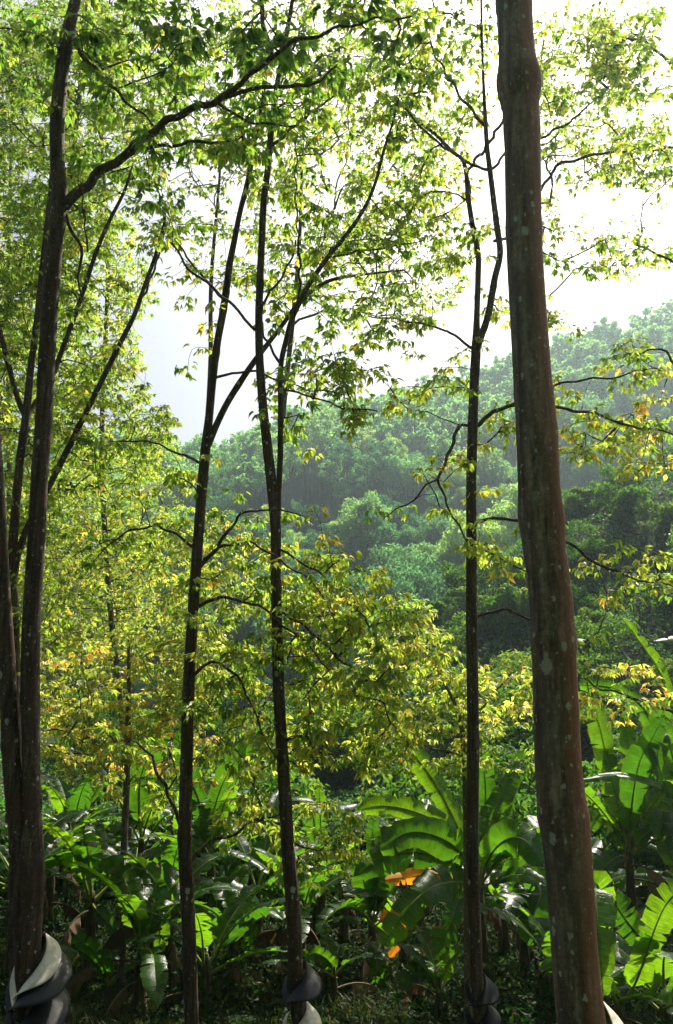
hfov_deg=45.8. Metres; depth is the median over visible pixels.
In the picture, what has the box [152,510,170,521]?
hill tree
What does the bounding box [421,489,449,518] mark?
hill tree
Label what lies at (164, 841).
shrub
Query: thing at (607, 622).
shrub
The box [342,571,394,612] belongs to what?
hill tree
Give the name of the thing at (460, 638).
shrub
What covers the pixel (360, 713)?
shrub
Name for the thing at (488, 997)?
rain guard
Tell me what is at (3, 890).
shrub
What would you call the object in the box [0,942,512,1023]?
grass
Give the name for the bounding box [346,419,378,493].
hill tree
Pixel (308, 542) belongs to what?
hill tree
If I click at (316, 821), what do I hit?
banana plant
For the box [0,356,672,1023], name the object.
ground
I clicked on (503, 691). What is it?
shrub
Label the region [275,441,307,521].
hill tree
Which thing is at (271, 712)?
shrub
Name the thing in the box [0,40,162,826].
rubber tree
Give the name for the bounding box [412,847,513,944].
banana plant
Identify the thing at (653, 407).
hill tree
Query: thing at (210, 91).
rubber tree
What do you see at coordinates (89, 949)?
banana plant
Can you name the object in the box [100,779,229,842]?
banana plant
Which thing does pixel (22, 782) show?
rubber tree
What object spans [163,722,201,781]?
shrub
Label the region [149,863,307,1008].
banana plant
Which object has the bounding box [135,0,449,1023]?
rubber tree
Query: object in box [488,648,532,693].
shrub
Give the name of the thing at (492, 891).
banana plant
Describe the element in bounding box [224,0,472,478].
rubber tree
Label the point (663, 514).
shrub
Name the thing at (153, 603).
hill tree
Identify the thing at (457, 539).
hill tree
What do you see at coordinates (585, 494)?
shrub
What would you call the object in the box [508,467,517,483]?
hill tree
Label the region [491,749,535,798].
shrub
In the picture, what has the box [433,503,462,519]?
hill tree
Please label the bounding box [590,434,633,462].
hill tree
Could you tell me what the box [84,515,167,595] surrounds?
hill tree
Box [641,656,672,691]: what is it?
shrub
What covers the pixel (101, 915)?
banana plant
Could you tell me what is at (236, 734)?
shrub
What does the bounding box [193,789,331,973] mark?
banana plant
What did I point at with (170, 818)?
shrub
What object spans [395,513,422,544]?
hill tree
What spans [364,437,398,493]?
hill tree
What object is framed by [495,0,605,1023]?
rubber tree
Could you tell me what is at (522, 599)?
shrub
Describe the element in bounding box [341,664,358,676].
shrub
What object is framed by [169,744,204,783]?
shrub
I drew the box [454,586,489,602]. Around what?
shrub
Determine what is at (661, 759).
banana plant
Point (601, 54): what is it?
rubber tree
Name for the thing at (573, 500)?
shrub
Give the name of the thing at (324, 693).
shrub
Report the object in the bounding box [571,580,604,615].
shrub
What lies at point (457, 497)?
hill tree
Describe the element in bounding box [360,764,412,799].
shrub
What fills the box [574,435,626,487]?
hill tree
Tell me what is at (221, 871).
shrub
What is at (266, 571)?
hill tree
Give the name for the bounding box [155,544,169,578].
hill tree
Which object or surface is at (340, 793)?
undergrowth
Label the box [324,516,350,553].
hill tree
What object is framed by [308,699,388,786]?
shrub
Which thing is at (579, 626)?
shrub
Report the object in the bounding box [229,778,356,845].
banana plant
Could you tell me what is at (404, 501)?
hill tree
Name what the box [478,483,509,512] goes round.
hill tree
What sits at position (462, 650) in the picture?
shrub
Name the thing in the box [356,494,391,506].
hill tree
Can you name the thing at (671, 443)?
hill tree
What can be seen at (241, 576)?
hill tree
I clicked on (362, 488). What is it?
hill tree
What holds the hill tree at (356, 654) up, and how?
on the ground at (308, 496)
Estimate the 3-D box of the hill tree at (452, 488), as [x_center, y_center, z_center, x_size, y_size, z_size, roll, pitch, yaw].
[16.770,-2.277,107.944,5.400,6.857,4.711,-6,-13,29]
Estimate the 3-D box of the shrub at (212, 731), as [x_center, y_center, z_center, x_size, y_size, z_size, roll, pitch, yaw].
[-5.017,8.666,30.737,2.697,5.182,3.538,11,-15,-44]
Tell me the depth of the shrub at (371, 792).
19.55 m
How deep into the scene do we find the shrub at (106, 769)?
25.89 m
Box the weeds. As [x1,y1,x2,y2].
[0,733,672,1023]
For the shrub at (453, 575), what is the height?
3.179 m
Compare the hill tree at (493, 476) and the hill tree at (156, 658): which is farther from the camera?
the hill tree at (493, 476)
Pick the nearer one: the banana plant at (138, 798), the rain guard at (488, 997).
the rain guard at (488, 997)
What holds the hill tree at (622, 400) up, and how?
on the ground at (308, 496)
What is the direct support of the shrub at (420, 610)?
on the ground at (308, 496)
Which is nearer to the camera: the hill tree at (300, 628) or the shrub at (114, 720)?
the shrub at (114, 720)
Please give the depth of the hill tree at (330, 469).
113.44 m
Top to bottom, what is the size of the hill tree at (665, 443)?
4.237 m
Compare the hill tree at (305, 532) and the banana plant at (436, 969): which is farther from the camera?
the hill tree at (305, 532)
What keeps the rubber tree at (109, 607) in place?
on the ground at (308, 496)
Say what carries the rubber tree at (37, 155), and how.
on the ground at (308, 496)
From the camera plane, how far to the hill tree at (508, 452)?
122.58 m
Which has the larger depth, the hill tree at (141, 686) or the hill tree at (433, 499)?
the hill tree at (433, 499)
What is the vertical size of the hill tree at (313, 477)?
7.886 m
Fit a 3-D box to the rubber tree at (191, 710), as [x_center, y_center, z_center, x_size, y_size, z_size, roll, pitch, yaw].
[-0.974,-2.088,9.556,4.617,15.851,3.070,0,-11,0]
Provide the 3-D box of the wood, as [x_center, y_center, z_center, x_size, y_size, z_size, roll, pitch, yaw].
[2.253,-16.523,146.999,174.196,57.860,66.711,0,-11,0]
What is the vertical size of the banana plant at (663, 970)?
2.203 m
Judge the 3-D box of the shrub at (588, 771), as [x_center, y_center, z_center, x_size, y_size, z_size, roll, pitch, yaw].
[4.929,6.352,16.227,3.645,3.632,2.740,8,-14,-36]
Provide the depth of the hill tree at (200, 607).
73.20 m
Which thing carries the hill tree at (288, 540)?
on the ground at (308, 496)
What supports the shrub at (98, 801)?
on the ground at (308, 496)
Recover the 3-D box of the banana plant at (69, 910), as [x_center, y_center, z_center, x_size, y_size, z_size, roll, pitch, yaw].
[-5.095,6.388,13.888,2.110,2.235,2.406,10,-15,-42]
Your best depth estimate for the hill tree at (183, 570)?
83.79 m
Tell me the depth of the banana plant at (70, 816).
12.37 m
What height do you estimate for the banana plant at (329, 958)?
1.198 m
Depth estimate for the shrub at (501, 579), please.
36.84 m
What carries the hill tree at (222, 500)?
on the ground at (308, 496)
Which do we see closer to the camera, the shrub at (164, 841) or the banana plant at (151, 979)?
the banana plant at (151, 979)
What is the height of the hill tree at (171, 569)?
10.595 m
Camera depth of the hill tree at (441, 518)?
94.33 m
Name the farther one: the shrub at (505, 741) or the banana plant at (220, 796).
the shrub at (505, 741)
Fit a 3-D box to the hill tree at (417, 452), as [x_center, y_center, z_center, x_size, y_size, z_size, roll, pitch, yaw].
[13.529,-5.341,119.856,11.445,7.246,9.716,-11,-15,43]
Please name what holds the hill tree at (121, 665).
on the ground at (308, 496)
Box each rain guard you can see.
[4,927,71,1023]
[282,957,321,1023]
[464,973,500,1023]
[556,1002,622,1023]
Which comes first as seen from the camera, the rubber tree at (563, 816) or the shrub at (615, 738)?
the rubber tree at (563, 816)
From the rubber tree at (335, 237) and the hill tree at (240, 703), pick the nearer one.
the rubber tree at (335, 237)
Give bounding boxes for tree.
[0,0,121,745]
[0,0,179,498]
[0,0,220,850]
[0,0,448,1023]
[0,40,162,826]
[0,96,197,1023]
[40,591,230,986]
[73,0,435,1023]
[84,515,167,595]
[101,0,285,977]
[106,631,144,697]
[108,576,172,661]
[131,664,167,708]
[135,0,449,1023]
[135,627,163,662]
[140,498,158,525]
[142,476,174,511]
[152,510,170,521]
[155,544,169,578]
[160,607,222,665]
[164,522,231,577]
[165,507,220,544]
[169,591,214,614]
[176,567,212,592]
[184,490,193,516]
[190,486,212,505]
[194,491,252,518]
[201,587,227,626]
[203,509,269,574]
[209,491,218,504]
[211,467,236,496]
[211,561,224,578]
[213,649,257,679]
[217,443,239,481]
[218,573,257,587]
[219,479,235,495]
[219,575,268,654]
[221,597,292,655]
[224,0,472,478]
[230,672,272,709]
[245,504,284,533]
[250,457,288,536]
[251,559,292,587]
[253,638,288,653]
[254,432,284,459]
[254,538,299,564]
[258,452,294,482]
[262,649,313,694]
[266,548,309,578]
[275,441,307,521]
[281,525,303,537]
[282,572,355,677]
[284,529,309,551]
[284,603,344,661]
[287,548,354,579]
[291,499,301,526]
[294,504,331,533]
[295,410,323,504]
[300,523,343,558]
[302,529,319,536]
[306,465,324,509]
[307,401,338,499]
[307,529,321,546]
[309,570,368,591]
[317,459,342,517]
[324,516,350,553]
[327,436,360,502]
[330,0,672,1023]
[333,470,356,500]
[334,593,423,676]
[337,490,391,549]
[337,592,534,1023]
[342,557,353,572]
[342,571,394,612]
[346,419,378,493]
[346,501,393,571]
[351,450,383,496]
[355,449,364,498]
[355,475,372,495]
[356,458,370,496]
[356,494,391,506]
[361,542,419,574]
[363,563,416,631]
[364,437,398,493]
[376,501,425,541]
[378,441,398,499]
[378,454,435,513]
[380,522,422,559]
[385,432,407,500]
[385,552,465,603]
[390,500,408,513]
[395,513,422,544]
[402,463,443,508]
[404,450,447,489]
[404,555,439,572]
[416,513,455,554]
[416,536,462,567]
[421,489,449,506]
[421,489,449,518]
[425,508,465,530]
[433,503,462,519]
[434,445,512,489]
[434,509,517,573]
[440,473,480,509]
[449,465,480,508]
[463,446,513,488]
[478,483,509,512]
[486,482,521,545]
[490,434,513,463]
[491,403,516,467]
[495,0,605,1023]
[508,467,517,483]
[534,9,672,331]
[540,0,672,727]
[558,433,563,444]
[559,390,622,441]
[559,454,574,480]
[565,436,592,454]
[567,465,591,487]
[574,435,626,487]
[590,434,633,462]
[591,481,651,523]
[597,413,641,449]
[617,396,646,425]
[617,451,656,466]
[625,390,665,416]
[646,407,672,431]
[663,428,671,444]
[665,440,672,453]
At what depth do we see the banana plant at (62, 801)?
15.84 m
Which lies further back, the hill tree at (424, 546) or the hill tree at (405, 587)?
the hill tree at (424, 546)
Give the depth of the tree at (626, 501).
36.56 m
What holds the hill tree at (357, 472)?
on the ground at (308, 496)
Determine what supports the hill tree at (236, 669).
on the ground at (308, 496)
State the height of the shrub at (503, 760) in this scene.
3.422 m
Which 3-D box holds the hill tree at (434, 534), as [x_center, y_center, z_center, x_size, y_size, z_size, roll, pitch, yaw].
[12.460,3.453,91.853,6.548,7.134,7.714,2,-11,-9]
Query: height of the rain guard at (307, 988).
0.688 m
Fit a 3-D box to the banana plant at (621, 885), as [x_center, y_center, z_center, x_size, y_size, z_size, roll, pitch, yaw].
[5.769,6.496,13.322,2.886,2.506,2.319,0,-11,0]
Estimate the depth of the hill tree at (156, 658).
70.61 m
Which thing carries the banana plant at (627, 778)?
on the ground at (308, 496)
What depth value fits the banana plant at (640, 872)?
12.59 m
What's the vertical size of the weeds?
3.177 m
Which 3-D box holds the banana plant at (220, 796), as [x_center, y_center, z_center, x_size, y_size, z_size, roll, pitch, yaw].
[-2.307,5.627,13.209,2.113,3.965,3.212,-8,-14,36]
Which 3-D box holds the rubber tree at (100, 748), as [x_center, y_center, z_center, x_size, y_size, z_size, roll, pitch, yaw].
[-3.350,4.046,11.921,3.539,5.888,3.204,0,-11,0]
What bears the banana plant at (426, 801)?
on the ground at (308, 496)
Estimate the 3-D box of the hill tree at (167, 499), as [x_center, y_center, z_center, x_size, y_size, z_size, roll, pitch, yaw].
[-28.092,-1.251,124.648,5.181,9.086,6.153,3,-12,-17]
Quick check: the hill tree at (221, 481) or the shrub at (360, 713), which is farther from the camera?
the hill tree at (221, 481)
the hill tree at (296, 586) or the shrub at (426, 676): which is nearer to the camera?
the shrub at (426, 676)
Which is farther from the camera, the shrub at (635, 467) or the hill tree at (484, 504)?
the hill tree at (484, 504)
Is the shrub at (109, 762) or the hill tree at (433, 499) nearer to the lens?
the shrub at (109, 762)
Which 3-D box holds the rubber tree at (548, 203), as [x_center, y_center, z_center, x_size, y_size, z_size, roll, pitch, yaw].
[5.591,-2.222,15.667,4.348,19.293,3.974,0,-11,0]
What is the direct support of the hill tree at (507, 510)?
on the ground at (308, 496)
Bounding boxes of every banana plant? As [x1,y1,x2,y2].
[0,767,120,900]
[0,808,105,986]
[0,808,131,935]
[1,818,192,968]
[48,829,260,992]
[55,710,208,945]
[59,932,172,1012]
[65,860,209,1019]
[67,828,193,881]
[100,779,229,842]
[130,860,287,1016]
[140,728,304,967]
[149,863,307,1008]
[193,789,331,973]
[226,838,376,993]
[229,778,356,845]
[256,786,384,935]
[261,922,388,1012]
[304,849,380,951]
[315,815,405,999]
[327,885,462,979]
[352,742,546,986]
[354,799,509,912]
[396,925,488,1022]
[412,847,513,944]
[437,836,540,974]
[462,848,550,988]
[480,883,626,1014]
[523,815,672,945]
[552,908,672,1023]
[578,617,672,873]
[584,695,672,931]
[593,870,672,1023]
[612,837,662,892]
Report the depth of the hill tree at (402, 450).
113.21 m
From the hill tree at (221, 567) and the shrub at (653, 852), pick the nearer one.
the shrub at (653, 852)
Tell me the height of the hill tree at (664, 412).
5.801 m
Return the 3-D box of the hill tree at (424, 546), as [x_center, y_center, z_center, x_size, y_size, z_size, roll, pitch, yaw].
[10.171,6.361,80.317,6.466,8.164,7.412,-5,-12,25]
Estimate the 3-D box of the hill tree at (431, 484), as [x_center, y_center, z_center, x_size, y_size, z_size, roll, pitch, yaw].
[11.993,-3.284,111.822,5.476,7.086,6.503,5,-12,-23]
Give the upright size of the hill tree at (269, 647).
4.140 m
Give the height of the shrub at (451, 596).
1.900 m
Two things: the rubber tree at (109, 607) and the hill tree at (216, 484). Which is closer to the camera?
the rubber tree at (109, 607)
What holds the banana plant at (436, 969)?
on the ground at (308, 496)
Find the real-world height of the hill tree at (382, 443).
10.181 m
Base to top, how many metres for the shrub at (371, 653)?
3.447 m
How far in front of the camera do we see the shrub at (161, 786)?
24.10 m
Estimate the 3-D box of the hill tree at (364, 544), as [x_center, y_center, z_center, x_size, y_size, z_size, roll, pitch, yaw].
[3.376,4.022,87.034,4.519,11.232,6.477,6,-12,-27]
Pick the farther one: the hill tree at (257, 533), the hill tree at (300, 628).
the hill tree at (257, 533)
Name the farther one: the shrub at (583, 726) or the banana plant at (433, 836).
the shrub at (583, 726)
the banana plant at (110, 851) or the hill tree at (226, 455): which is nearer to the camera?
the banana plant at (110, 851)
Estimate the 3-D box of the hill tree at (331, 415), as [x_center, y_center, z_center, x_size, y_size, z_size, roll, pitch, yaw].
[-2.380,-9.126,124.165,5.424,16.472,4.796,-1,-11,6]
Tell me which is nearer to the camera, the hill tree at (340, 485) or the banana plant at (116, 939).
the banana plant at (116, 939)
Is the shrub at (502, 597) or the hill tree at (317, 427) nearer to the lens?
the shrub at (502, 597)
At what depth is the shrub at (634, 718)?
23.43 m
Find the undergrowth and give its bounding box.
[0,471,672,861]
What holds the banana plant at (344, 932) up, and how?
on the ground at (308, 496)
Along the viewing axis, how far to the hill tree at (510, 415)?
124.14 m
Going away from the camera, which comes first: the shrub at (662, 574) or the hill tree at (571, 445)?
the shrub at (662, 574)
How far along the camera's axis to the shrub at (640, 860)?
15.42 m
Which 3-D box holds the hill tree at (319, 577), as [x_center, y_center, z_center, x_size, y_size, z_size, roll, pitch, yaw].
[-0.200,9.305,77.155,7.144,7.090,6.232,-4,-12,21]
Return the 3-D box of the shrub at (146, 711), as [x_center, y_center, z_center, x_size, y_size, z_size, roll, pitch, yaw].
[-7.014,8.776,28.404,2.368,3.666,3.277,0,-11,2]
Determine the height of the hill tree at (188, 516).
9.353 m
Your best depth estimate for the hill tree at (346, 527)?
89.08 m
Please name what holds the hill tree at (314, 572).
on the ground at (308, 496)
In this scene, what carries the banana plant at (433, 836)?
on the ground at (308, 496)
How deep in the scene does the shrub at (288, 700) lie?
35.09 m
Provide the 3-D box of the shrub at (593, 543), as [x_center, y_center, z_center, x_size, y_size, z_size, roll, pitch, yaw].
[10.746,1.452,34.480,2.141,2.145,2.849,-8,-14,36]
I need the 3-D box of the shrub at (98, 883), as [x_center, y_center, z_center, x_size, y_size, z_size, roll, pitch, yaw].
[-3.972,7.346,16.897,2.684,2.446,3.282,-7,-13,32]
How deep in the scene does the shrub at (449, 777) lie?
22.93 m
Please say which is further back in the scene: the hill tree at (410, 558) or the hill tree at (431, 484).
the hill tree at (431, 484)
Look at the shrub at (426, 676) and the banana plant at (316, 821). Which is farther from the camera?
the shrub at (426, 676)
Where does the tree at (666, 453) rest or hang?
on the ground at (308, 496)
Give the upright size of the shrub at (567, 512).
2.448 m
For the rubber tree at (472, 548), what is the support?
on the ground at (308, 496)
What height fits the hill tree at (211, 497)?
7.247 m
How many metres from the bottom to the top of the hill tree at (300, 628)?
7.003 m
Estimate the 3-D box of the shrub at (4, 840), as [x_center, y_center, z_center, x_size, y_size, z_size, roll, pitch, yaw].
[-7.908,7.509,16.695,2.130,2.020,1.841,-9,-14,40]
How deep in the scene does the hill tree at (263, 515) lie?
104.66 m
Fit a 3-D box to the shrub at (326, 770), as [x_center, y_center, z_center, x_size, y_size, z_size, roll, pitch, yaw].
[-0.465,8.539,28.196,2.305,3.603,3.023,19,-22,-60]
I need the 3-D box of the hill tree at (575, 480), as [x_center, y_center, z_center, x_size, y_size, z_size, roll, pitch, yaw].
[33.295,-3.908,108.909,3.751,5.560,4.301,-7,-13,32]
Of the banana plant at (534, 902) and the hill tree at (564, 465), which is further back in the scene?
the hill tree at (564, 465)
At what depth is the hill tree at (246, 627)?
69.30 m
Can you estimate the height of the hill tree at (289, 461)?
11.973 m
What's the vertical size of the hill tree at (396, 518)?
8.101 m
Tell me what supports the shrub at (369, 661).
on the ground at (308, 496)
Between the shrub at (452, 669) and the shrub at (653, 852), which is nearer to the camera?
the shrub at (653, 852)
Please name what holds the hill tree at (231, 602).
on the ground at (308, 496)
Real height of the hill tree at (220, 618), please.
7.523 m
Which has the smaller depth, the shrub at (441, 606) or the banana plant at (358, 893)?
the banana plant at (358, 893)
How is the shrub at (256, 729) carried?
on the ground at (308, 496)
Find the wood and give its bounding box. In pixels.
[2,298,672,551]
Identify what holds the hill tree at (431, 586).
on the ground at (308, 496)
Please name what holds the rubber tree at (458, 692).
on the ground at (308, 496)
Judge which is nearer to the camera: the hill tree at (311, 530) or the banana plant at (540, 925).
the banana plant at (540, 925)
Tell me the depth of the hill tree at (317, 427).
120.83 m
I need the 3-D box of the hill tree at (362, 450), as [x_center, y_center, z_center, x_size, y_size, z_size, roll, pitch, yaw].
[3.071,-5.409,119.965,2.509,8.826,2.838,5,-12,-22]
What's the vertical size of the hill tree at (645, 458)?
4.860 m
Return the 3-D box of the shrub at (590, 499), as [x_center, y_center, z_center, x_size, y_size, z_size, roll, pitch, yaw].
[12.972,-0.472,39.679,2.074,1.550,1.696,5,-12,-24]
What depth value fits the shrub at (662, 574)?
30.47 m
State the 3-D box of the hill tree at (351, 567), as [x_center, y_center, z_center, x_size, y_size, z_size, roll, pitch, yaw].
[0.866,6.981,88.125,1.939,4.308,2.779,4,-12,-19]
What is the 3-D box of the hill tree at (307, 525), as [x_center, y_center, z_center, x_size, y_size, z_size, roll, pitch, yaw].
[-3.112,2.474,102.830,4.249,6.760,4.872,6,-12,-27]
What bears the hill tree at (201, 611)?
on the ground at (308, 496)
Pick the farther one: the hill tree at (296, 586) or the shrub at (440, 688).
the hill tree at (296, 586)
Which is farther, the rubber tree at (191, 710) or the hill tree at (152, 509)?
the hill tree at (152, 509)
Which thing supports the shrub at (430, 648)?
on the ground at (308, 496)
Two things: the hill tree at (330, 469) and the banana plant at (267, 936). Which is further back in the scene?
the hill tree at (330, 469)
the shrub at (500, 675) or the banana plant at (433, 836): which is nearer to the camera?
the banana plant at (433, 836)
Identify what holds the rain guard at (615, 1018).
attached to the rubber tree at (563, 816)
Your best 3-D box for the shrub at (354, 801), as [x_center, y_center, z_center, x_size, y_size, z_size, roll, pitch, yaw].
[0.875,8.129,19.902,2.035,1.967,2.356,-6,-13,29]
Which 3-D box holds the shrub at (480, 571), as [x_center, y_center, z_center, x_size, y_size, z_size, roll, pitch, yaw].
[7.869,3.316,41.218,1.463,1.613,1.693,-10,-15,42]
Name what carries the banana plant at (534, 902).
on the ground at (308, 496)
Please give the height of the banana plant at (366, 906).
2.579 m
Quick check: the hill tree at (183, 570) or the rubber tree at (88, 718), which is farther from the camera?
the hill tree at (183, 570)
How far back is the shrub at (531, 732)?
23.41 m
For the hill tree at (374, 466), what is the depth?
108.33 m
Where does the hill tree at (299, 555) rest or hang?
on the ground at (308, 496)
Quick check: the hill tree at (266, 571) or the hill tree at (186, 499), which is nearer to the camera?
the hill tree at (266, 571)
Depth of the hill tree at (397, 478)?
107.99 m
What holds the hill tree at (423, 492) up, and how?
on the ground at (308, 496)
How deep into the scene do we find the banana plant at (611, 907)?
8.60 m
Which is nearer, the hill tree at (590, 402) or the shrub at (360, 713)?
the shrub at (360, 713)
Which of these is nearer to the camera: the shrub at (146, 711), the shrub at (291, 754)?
the shrub at (291, 754)
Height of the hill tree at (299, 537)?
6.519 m
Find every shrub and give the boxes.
[0,806,110,897]
[0,826,8,856]
[42,689,125,783]
[44,718,83,767]
[67,783,167,853]
[75,741,166,806]
[80,709,119,782]
[93,798,213,903]
[95,725,171,790]
[96,799,172,853]
[109,707,170,743]
[117,760,198,789]
[155,761,312,906]
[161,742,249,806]
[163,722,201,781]
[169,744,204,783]
[179,674,236,753]
[192,769,315,920]
[213,716,266,783]
[235,718,271,768]
[252,699,301,734]
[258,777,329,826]
[262,725,313,777]
[273,690,303,726]
[289,703,360,789]
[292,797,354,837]
[294,681,371,775]
[300,815,400,921]
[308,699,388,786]
[320,707,414,781]
[336,795,364,833]
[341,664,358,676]
[355,657,374,678]
[356,785,429,817]
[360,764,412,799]
[363,644,394,668]
[384,742,536,871]
[386,635,434,669]
[407,604,440,617]
[414,655,463,698]
[423,663,526,741]
[424,612,446,628]
[426,600,454,614]
[430,611,482,653]
[433,669,504,712]
[436,645,479,672]
[437,755,497,791]
[438,557,493,591]
[439,585,463,609]
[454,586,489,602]
[462,676,533,753]
[464,583,522,635]
[477,565,490,583]
[479,666,507,678]
[482,552,523,587]
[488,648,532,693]
[488,711,533,754]
[489,587,529,633]
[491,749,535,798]
[495,732,534,781]
[496,735,672,884]
[522,612,639,682]
[561,480,607,514]
[562,499,574,519]
[563,486,593,513]
[565,519,615,561]
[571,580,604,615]
[575,619,595,653]
[577,606,610,627]
[580,704,616,747]
[582,490,617,511]
[587,733,668,783]
[592,829,672,880]
[597,464,645,494]
[617,463,652,478]
[626,711,672,733]
[636,499,672,534]
[636,524,672,608]
[637,773,672,870]
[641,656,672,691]
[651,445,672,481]
[664,528,672,537]
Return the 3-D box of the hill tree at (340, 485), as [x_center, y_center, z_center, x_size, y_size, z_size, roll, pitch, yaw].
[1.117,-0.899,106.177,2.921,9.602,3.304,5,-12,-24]
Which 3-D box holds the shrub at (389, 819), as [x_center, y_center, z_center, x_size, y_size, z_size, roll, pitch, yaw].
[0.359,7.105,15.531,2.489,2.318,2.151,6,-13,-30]
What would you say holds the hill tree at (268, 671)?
on the ground at (308, 496)
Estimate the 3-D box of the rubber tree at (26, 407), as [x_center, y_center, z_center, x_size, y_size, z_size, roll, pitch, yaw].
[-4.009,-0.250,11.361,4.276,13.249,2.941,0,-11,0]
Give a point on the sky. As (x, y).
(164, 336)
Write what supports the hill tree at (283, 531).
on the ground at (308, 496)
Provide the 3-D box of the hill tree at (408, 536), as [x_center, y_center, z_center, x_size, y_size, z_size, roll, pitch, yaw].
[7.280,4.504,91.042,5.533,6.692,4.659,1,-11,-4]
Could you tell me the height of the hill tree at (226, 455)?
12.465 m
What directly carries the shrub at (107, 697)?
on the ground at (308, 496)
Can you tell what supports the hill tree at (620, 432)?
on the ground at (308, 496)
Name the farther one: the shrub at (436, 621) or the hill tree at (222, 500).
the hill tree at (222, 500)
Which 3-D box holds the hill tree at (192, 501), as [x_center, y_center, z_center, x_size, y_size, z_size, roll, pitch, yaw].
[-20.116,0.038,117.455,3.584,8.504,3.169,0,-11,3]
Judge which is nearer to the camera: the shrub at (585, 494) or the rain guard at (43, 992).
the rain guard at (43, 992)
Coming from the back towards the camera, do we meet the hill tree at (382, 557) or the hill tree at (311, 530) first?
the hill tree at (311, 530)
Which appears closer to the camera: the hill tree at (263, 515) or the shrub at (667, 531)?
the shrub at (667, 531)
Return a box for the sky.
[0,0,672,448]
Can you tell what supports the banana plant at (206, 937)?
on the ground at (308, 496)
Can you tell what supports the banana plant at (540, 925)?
on the ground at (308, 496)
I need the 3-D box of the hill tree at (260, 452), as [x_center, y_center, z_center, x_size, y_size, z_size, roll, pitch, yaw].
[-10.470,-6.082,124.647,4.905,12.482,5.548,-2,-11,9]
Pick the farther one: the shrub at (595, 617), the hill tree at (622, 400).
the hill tree at (622, 400)
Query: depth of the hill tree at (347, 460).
111.18 m
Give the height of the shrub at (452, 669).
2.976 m
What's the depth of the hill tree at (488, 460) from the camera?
110.55 m
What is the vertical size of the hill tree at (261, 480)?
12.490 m
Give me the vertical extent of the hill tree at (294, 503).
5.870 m

